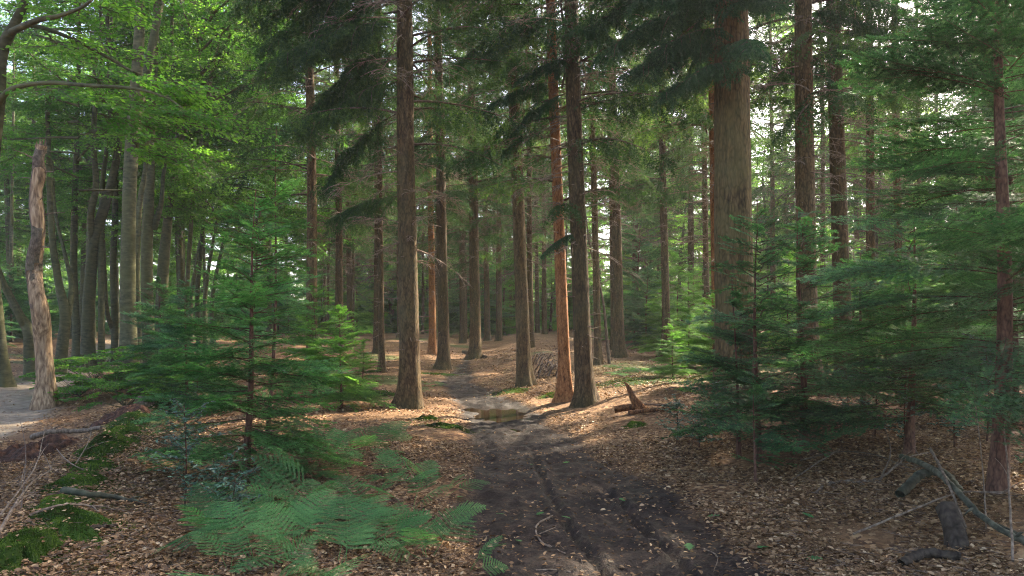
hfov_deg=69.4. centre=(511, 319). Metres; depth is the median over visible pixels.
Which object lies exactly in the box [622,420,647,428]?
moss cushion
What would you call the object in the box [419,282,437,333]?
young hemlock
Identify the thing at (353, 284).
spruce tree
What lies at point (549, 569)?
fallen branch
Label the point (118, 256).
beech tree
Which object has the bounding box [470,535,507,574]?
bracken fern
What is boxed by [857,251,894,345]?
young hemlock
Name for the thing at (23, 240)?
beech tree
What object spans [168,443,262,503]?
holly bush
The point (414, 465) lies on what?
bracken fern
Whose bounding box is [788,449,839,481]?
fallen branch
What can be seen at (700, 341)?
young hemlock
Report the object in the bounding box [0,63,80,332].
beech tree
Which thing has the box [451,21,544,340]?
spruce tree
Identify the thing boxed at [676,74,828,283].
broadleaf tree
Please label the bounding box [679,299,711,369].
young hemlock
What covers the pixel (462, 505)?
bracken fern
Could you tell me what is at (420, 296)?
young hemlock
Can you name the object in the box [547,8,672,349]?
spruce tree
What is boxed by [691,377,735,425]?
holly bush
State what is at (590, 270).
broadleaf tree
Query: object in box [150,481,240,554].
bracken fern
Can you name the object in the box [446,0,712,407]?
spruce tree
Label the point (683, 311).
young hemlock
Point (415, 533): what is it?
bracken fern
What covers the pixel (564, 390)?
spruce tree
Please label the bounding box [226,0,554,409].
spruce tree
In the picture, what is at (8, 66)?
sky
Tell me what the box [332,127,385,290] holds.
spruce tree
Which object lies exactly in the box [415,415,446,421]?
moss cushion
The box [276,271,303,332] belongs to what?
young hemlock
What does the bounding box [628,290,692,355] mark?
young hemlock
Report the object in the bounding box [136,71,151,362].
beech tree
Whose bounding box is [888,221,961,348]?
young hemlock
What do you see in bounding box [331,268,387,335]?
young hemlock
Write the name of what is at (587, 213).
broadleaf tree
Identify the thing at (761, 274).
young hemlock
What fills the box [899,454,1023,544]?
fallen branch
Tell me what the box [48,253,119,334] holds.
young hemlock
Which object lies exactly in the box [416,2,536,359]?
spruce tree
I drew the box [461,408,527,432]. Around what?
puddle
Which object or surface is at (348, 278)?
spruce tree
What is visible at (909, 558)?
fallen branch
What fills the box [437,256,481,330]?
young hemlock
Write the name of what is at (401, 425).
bracken fern
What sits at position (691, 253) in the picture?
spruce tree
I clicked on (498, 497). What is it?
mud path
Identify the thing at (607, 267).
broadleaf tree
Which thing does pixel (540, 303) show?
young hemlock
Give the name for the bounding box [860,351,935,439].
holly bush
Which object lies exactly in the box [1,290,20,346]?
young hemlock
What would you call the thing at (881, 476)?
fallen branch
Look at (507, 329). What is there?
young hemlock
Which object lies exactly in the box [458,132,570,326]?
broadleaf tree
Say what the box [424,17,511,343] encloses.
spruce tree
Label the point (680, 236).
spruce tree
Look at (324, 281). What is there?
spruce tree
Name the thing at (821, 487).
fallen branch
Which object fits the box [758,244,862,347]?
young hemlock
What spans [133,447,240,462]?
moss cushion
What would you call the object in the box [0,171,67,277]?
beech tree
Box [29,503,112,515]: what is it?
fallen branch
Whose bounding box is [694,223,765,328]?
young hemlock
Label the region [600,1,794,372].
spruce tree
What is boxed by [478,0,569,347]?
spruce tree
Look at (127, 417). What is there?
moss cushion
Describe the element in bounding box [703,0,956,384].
spruce tree
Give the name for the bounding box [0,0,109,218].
beech tree
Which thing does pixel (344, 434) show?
bracken fern
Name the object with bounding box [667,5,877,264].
broadleaf tree
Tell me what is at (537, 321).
spruce tree
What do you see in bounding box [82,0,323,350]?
beech tree
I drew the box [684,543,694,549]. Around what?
green leaf
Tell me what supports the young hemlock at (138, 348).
on the ground
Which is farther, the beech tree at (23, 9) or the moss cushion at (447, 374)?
the moss cushion at (447, 374)
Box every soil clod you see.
[0,433,77,462]
[89,404,150,427]
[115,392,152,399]
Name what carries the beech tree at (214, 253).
on the ground
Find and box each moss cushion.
[0,522,80,575]
[14,493,93,516]
[15,503,134,557]
[23,527,68,566]
[25,469,125,506]
[29,521,68,545]
[57,456,132,476]
[72,430,163,460]
[104,424,151,436]
[106,408,155,429]
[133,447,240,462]
[148,397,172,410]
[344,389,394,396]
[413,422,473,433]
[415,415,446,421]
[422,372,461,376]
[487,387,534,396]
[535,392,554,399]
[551,376,685,391]
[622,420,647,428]
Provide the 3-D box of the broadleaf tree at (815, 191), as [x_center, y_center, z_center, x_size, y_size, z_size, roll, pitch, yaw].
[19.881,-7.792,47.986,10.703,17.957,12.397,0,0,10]
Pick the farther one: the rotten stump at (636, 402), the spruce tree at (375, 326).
the spruce tree at (375, 326)
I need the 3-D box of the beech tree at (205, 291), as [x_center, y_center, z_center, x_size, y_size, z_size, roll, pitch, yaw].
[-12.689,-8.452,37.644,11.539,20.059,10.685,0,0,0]
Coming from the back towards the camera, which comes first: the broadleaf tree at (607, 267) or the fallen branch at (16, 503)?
the broadleaf tree at (607, 267)
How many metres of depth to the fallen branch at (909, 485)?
6.31 m
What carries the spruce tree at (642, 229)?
on the ground
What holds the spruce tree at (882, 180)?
on the ground
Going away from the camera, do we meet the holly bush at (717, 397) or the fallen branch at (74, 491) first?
the fallen branch at (74, 491)
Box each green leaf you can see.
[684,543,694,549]
[806,555,822,559]
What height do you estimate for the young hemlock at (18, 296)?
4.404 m
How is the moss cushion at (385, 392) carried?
on the ground
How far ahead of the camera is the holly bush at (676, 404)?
9.45 m
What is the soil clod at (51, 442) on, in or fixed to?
on the ground
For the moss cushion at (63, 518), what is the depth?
5.16 m
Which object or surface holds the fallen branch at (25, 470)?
on the ground
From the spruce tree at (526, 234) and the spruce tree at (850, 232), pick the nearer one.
the spruce tree at (850, 232)
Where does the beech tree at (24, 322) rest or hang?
on the ground
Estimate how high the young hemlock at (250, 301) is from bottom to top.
3.073 m
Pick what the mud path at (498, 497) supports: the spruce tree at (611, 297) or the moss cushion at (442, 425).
the moss cushion at (442, 425)
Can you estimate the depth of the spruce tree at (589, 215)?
74.33 m
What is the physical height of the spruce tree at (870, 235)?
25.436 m
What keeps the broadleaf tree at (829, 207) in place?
on the ground
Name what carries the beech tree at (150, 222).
on the ground
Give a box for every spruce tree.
[197,0,422,374]
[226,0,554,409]
[264,10,397,351]
[291,61,344,333]
[293,65,360,334]
[316,1,434,353]
[316,10,391,339]
[318,51,391,331]
[322,4,425,372]
[327,74,368,319]
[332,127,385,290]
[342,3,418,320]
[358,7,427,337]
[361,0,507,369]
[361,128,396,284]
[374,0,489,354]
[383,104,417,299]
[394,12,450,333]
[397,1,468,338]
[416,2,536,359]
[417,0,617,387]
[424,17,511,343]
[424,48,503,338]
[427,50,458,330]
[435,0,676,402]
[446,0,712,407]
[447,24,506,285]
[447,24,532,340]
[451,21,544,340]
[466,98,513,334]
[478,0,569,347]
[487,95,534,326]
[501,0,567,332]
[501,122,547,284]
[504,0,569,333]
[508,0,679,364]
[533,140,569,314]
[540,86,598,279]
[543,0,669,357]
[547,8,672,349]
[564,73,606,286]
[567,153,591,293]
[571,0,861,415]
[590,34,675,313]
[598,12,709,356]
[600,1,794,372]
[619,49,674,331]
[622,11,700,305]
[626,82,685,278]
[632,16,779,347]
[641,28,710,337]
[659,111,708,314]
[668,70,710,322]
[674,0,928,398]
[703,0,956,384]
[749,17,828,336]
[752,11,828,314]
[757,3,888,332]
[765,89,829,283]
[779,0,941,370]
[813,1,965,369]
[814,5,902,317]
[859,0,922,259]
[860,0,977,325]
[870,0,1023,358]
[885,3,970,266]
[907,5,1023,347]
[916,20,980,334]
[935,8,1022,206]
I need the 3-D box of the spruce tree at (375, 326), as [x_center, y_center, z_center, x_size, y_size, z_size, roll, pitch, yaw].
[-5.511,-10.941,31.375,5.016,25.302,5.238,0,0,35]
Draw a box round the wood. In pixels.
[0,90,929,332]
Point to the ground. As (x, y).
(874, 539)
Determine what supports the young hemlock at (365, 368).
on the ground
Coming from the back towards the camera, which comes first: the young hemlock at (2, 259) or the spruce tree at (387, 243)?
the spruce tree at (387, 243)
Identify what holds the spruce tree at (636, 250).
on the ground
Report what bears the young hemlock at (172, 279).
on the ground
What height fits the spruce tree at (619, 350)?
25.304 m
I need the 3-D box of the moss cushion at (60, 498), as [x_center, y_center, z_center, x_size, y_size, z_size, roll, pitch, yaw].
[-3.482,1.401,5.669,0.541,0.122,1.083,0,0,-19]
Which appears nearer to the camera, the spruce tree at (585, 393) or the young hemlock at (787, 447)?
the young hemlock at (787, 447)
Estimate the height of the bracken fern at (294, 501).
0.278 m
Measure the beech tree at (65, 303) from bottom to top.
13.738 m
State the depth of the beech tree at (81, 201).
25.72 m
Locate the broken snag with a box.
[15,138,64,410]
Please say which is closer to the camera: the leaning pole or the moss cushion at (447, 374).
the leaning pole
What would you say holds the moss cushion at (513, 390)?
on the ground
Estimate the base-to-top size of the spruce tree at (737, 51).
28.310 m
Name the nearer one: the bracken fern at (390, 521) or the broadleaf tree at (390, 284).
the bracken fern at (390, 521)
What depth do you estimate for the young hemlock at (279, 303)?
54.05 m
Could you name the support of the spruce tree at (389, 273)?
on the ground
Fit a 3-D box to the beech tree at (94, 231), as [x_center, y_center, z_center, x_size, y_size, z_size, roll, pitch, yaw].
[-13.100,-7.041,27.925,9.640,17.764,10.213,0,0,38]
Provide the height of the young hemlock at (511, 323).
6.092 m
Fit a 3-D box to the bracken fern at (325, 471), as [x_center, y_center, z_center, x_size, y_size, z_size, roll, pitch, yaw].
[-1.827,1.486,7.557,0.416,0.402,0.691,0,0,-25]
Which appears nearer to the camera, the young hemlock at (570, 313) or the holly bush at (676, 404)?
the holly bush at (676, 404)
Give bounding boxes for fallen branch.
[0,420,63,516]
[0,450,53,533]
[4,422,31,507]
[29,426,102,439]
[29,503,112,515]
[56,448,83,470]
[60,486,146,504]
[76,427,110,462]
[90,523,115,528]
[535,515,565,553]
[536,569,570,571]
[643,403,681,405]
[703,548,717,571]
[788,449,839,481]
[800,451,938,470]
[814,480,864,493]
[852,481,1023,534]
[859,447,928,481]
[879,426,890,480]
[895,467,963,496]
[897,547,961,565]
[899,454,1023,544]
[929,447,966,527]
[970,381,986,529]
[995,404,1013,561]
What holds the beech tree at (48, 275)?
on the ground
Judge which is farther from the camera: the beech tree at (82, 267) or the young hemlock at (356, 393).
the beech tree at (82, 267)
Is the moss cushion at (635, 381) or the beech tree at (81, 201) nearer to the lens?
the moss cushion at (635, 381)
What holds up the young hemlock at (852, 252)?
on the ground
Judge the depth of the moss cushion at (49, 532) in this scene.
4.82 m
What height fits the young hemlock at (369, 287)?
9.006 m
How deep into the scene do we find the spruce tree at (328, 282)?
52.45 m
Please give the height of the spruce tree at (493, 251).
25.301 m
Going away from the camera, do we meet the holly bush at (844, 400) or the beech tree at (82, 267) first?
the holly bush at (844, 400)
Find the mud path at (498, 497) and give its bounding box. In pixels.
[438,358,789,575]
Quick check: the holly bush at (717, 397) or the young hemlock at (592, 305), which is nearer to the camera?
the holly bush at (717, 397)
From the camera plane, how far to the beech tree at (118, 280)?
58.82 m
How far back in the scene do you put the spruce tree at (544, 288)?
44.89 m
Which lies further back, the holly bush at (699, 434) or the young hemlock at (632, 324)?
the young hemlock at (632, 324)
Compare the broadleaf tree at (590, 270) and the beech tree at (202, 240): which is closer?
the beech tree at (202, 240)
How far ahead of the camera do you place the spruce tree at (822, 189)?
33.94 m
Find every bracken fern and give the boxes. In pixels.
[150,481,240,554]
[165,530,254,575]
[189,500,304,559]
[228,482,306,516]
[230,488,340,572]
[239,491,332,527]
[249,451,337,508]
[251,535,333,575]
[270,458,318,479]
[287,495,357,531]
[294,495,389,545]
[295,428,363,463]
[312,494,383,575]
[314,446,353,478]
[326,426,383,450]
[327,469,410,516]
[342,506,439,551]
[344,424,403,455]
[355,469,452,511]
[361,451,401,481]
[362,420,412,441]
[369,506,476,560]
[371,447,440,487]
[380,509,448,536]
[424,381,446,386]
[443,500,485,525]
[444,474,489,494]
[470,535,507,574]
[604,369,640,375]
[614,366,653,372]
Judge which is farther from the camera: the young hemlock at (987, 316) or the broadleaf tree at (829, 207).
the broadleaf tree at (829, 207)
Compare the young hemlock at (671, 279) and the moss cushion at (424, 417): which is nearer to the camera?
the moss cushion at (424, 417)
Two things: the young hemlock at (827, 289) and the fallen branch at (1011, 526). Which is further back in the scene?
the young hemlock at (827, 289)
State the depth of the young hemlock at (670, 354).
17.43 m
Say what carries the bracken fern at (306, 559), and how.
on the ground
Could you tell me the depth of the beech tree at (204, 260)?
40.25 m
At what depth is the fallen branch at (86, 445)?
7.78 m
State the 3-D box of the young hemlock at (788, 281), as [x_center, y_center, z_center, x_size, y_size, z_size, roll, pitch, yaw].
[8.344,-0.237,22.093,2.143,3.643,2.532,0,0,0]
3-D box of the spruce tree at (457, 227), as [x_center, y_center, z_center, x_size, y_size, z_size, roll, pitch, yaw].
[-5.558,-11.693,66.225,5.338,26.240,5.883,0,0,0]
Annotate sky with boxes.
[0,0,1010,321]
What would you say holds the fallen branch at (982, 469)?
on the ground
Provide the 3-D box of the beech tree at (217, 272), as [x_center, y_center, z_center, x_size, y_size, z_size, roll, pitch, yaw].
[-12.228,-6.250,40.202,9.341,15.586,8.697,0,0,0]
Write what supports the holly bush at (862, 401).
on the ground
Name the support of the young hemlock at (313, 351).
on the ground
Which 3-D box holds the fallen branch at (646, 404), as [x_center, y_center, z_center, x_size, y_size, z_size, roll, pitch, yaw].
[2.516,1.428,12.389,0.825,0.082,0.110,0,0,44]
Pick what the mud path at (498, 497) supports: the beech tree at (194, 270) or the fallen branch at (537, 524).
the fallen branch at (537, 524)
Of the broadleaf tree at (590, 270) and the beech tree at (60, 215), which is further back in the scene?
the broadleaf tree at (590, 270)
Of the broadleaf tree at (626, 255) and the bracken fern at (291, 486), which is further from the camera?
the broadleaf tree at (626, 255)
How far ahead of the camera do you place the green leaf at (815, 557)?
5.20 m
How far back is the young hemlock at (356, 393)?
13.38 m
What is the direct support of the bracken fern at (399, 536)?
on the ground
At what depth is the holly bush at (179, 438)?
8.96 m
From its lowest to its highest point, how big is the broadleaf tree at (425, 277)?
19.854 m
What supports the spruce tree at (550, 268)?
on the ground
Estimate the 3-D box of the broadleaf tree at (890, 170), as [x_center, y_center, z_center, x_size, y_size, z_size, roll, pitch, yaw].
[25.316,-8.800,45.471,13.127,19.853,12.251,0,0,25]
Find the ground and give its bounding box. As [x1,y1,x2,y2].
[0,329,1023,575]
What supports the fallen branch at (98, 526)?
on the ground
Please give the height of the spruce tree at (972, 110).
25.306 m
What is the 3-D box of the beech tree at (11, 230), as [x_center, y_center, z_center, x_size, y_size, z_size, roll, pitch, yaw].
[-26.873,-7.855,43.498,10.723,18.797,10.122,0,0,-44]
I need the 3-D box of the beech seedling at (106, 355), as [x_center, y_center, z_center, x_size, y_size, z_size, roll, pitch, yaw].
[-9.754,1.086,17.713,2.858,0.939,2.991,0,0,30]
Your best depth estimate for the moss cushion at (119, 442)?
8.46 m
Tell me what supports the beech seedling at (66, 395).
on the ground
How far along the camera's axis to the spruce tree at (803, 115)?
13.34 m
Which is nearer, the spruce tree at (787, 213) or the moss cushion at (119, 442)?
the moss cushion at (119, 442)
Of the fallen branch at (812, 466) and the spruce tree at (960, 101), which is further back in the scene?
the spruce tree at (960, 101)
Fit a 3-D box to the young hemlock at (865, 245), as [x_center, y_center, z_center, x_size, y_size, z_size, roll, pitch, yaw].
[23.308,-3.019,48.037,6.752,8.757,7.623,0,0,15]
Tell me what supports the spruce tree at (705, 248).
on the ground
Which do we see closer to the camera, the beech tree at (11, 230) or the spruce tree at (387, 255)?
the beech tree at (11, 230)
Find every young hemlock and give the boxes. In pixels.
[0,248,29,321]
[1,263,31,341]
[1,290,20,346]
[5,268,56,330]
[7,265,59,339]
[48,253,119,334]
[110,274,205,398]
[119,279,240,410]
[127,190,368,491]
[140,269,174,330]
[153,262,177,333]
[201,126,320,447]
[222,247,305,332]
[255,287,301,334]
[258,284,368,397]
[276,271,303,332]
[298,304,395,411]
[300,266,345,333]
[317,257,373,332]
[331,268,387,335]
[334,243,396,332]
[347,341,380,382]
[360,291,393,333]
[390,258,428,330]
[419,244,514,337]
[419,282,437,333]
[420,283,459,332]
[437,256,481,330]
[458,264,503,335]
[480,232,534,334]
[481,270,513,333]
[506,280,556,328]
[507,238,592,330]
[547,259,607,330]
[589,209,694,339]
[589,287,607,327]
[601,309,610,339]
[623,288,648,341]
[624,265,671,347]
[628,249,710,349]
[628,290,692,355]
[644,322,698,378]
[662,277,792,458]
[663,275,707,367]
[669,200,861,460]
[669,273,696,329]
[675,293,762,385]
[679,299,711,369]
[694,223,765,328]
[704,370,813,481]
[712,200,894,449]
[753,215,819,326]
[756,290,787,380]
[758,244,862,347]
[763,253,796,362]
[776,0,1023,495]
[780,284,869,375]
[781,197,1022,453]
[785,248,963,414]
[821,232,884,356]
[828,218,893,301]
[856,272,906,374]
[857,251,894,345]
[878,230,928,332]
[879,218,974,331]
[882,155,1023,401]
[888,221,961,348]
[894,0,1023,422]
[908,205,1023,362]
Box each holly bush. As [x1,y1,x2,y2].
[134,398,231,509]
[153,391,215,443]
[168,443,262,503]
[187,361,213,395]
[199,470,265,523]
[654,394,696,442]
[665,404,728,446]
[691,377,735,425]
[831,365,888,416]
[844,365,903,436]
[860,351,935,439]
[927,340,993,447]
[960,333,1023,440]
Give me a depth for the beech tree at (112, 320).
25.91 m
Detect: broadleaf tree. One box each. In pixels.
[291,199,394,311]
[355,149,427,323]
[368,110,490,312]
[418,231,495,316]
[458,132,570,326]
[501,124,626,329]
[538,128,646,314]
[584,120,686,320]
[586,165,710,310]
[588,51,765,330]
[599,123,709,286]
[653,181,764,302]
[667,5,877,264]
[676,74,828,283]
[752,66,887,302]
[752,179,826,293]
[755,98,929,266]
[766,97,980,311]
[815,19,1009,259]
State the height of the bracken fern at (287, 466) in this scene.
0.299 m
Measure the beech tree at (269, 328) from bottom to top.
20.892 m
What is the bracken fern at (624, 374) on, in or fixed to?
on the ground
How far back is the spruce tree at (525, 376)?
18.14 m
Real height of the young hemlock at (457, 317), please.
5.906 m
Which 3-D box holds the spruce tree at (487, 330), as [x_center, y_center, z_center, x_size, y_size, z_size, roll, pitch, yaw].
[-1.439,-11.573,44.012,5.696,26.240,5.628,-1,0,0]
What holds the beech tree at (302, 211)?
on the ground
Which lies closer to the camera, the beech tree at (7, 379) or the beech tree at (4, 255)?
the beech tree at (7, 379)
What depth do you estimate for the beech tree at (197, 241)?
52.92 m
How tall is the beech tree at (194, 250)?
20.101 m
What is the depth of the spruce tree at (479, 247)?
49.44 m
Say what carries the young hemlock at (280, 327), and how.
on the ground
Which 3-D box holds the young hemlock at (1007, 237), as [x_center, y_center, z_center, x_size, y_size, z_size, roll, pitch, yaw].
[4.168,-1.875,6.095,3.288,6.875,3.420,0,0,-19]
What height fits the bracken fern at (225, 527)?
0.371 m
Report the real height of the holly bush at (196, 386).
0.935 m
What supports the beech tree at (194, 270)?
on the ground
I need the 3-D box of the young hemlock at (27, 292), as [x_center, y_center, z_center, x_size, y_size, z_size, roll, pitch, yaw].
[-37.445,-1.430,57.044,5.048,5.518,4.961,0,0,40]
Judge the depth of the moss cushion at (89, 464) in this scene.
7.15 m
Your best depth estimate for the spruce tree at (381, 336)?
22.45 m
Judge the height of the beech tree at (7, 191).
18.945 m
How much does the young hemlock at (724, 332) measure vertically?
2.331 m
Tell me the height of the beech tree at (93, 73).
21.010 m
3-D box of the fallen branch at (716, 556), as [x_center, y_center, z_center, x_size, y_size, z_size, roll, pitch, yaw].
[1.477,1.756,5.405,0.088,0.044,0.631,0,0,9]
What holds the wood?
on the ground
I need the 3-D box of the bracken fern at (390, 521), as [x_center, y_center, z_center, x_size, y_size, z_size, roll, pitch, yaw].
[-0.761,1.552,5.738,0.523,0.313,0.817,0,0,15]
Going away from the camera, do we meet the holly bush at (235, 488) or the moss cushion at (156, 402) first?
the holly bush at (235, 488)
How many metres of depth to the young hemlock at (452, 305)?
51.82 m
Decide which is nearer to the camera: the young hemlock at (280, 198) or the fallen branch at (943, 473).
the fallen branch at (943, 473)
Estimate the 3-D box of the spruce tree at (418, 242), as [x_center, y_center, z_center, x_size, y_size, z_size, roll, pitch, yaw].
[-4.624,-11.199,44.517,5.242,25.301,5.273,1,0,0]
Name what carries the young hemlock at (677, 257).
on the ground
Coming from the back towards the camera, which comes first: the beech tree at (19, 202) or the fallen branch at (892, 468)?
the beech tree at (19, 202)
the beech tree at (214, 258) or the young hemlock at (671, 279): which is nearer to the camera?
the young hemlock at (671, 279)
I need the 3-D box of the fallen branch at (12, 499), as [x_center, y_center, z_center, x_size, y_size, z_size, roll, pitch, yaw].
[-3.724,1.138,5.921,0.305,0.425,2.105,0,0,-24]
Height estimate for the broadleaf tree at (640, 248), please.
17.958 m
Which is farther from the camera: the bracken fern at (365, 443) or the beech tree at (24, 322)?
the beech tree at (24, 322)
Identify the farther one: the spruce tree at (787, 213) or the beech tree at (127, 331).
the spruce tree at (787, 213)
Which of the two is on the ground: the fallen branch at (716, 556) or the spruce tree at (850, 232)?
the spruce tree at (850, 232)
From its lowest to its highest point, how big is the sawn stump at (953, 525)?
0.369 m
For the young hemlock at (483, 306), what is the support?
on the ground
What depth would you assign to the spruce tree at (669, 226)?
53.04 m
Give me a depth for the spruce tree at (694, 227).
50.69 m
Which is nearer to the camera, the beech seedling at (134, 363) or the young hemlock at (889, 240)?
the beech seedling at (134, 363)
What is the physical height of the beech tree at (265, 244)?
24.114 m
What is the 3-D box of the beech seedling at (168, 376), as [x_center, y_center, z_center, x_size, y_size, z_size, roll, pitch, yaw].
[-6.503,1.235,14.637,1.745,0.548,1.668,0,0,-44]
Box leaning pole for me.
[586,215,610,363]
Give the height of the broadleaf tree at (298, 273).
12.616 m
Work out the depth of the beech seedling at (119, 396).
12.35 m
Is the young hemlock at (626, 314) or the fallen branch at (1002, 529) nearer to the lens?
the fallen branch at (1002, 529)
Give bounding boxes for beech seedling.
[19,346,145,388]
[24,368,130,397]
[54,355,168,392]
[55,375,179,411]
[69,362,191,390]
[106,362,203,385]
[128,374,202,397]
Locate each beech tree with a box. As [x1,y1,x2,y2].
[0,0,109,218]
[0,0,234,387]
[0,0,277,172]
[0,1,282,360]
[0,22,88,234]
[0,35,120,340]
[0,37,162,268]
[0,42,100,252]
[0,50,119,334]
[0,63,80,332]
[0,84,67,248]
[0,109,81,268]
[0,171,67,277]
[0,195,66,278]
[0,267,34,380]
[2,0,255,372]
[6,0,288,368]
[6,0,300,367]
[11,0,396,380]
[11,39,246,264]
[14,0,300,361]
[45,34,163,338]
[45,108,174,337]
[54,34,174,335]
[67,40,174,332]
[77,40,202,296]
[78,0,360,366]
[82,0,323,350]
[107,0,337,362]
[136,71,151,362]
[140,14,344,353]
[140,101,238,309]
[140,177,245,283]
[152,6,306,341]
[159,188,279,327]
[179,4,365,353]
[185,75,328,340]
[202,0,373,346]
[209,102,369,344]
[210,155,331,335]
[229,127,321,328]
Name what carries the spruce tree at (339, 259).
on the ground
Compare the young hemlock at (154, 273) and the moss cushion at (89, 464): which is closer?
the moss cushion at (89, 464)
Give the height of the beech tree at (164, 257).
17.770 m
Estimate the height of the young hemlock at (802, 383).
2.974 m
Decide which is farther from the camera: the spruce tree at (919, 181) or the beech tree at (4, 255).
the beech tree at (4, 255)
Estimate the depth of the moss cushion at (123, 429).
9.80 m
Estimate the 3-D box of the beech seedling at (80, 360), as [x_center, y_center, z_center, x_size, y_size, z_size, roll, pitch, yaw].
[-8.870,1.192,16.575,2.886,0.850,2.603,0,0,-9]
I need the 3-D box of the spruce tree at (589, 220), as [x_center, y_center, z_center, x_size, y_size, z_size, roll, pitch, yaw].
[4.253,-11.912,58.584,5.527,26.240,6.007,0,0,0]
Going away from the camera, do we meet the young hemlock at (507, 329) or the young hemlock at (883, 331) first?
the young hemlock at (883, 331)
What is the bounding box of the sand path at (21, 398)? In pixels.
[0,340,115,438]
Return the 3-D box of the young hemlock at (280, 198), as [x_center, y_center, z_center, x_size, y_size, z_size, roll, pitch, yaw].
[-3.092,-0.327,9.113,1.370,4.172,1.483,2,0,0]
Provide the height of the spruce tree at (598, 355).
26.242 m
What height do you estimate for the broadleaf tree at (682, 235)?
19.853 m
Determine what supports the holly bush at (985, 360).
on the ground
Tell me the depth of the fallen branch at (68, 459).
7.11 m
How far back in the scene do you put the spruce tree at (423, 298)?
57.45 m
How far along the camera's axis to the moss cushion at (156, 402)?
12.54 m
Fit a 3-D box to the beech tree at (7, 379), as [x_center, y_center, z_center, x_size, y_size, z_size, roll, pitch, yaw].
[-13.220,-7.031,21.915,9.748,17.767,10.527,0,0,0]
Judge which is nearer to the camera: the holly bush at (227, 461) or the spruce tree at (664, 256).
the holly bush at (227, 461)
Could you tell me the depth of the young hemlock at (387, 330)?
60.02 m
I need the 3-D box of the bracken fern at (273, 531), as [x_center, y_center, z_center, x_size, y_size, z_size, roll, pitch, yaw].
[-1.576,1.457,5.132,0.692,0.422,0.989,0,0,0]
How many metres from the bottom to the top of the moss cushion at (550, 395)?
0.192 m
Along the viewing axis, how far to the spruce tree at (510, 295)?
64.69 m
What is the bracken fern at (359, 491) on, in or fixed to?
on the ground
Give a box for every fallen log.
[462,350,486,357]
[628,401,677,414]
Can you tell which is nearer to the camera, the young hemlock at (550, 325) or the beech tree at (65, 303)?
the beech tree at (65, 303)
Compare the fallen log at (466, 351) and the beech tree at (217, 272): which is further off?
the beech tree at (217, 272)
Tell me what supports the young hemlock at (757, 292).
on the ground
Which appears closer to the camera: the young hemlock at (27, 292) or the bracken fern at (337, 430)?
the bracken fern at (337, 430)
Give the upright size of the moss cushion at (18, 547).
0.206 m
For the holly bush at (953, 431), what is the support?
on the ground
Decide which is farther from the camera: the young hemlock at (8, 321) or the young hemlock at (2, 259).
the young hemlock at (2, 259)
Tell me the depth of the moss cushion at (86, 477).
6.34 m
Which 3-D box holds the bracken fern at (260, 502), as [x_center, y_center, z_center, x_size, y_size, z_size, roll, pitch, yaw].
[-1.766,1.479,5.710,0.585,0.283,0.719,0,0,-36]
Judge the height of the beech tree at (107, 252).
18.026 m
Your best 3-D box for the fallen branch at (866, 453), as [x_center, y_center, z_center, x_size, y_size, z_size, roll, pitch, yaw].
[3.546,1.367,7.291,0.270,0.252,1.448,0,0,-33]
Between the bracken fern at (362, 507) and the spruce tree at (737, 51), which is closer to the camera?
the bracken fern at (362, 507)
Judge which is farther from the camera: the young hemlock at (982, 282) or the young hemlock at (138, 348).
the young hemlock at (138, 348)
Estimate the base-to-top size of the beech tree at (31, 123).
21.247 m
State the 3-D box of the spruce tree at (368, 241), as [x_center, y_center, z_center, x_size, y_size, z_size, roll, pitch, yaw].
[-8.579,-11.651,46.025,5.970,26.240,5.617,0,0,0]
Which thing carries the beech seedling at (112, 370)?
on the ground
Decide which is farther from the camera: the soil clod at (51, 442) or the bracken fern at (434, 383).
the bracken fern at (434, 383)
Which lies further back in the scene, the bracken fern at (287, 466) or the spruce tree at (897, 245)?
the spruce tree at (897, 245)
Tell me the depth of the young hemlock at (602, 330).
36.02 m
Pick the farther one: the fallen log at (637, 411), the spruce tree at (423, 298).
the spruce tree at (423, 298)
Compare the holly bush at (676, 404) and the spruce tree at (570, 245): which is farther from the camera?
the spruce tree at (570, 245)
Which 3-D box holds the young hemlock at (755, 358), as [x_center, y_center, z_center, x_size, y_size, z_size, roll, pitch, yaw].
[2.780,0.181,8.094,1.983,3.022,2.150,0,0,0]
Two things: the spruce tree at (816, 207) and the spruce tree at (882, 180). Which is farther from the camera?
the spruce tree at (816, 207)
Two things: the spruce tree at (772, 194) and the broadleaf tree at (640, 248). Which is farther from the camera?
the broadleaf tree at (640, 248)
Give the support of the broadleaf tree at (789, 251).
on the ground
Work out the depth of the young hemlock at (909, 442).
7.57 m
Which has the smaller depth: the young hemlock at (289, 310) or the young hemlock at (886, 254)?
the young hemlock at (886, 254)
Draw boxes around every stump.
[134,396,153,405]
[613,382,648,412]
[935,501,970,550]
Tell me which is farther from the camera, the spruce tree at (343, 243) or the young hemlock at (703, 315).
the spruce tree at (343, 243)
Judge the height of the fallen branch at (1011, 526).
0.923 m
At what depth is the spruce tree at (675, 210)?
49.45 m
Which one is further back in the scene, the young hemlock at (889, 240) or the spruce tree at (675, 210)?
the spruce tree at (675, 210)
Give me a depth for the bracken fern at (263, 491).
6.29 m
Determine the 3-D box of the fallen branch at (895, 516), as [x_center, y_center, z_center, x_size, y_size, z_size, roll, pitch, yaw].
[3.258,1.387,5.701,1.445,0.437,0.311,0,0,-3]
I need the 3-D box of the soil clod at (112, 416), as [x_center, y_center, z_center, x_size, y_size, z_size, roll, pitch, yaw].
[-6.189,1.554,11.680,1.000,0.436,0.440,0,0,0]
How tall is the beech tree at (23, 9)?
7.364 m
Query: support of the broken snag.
on the ground
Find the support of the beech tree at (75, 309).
on the sand path at (21, 398)

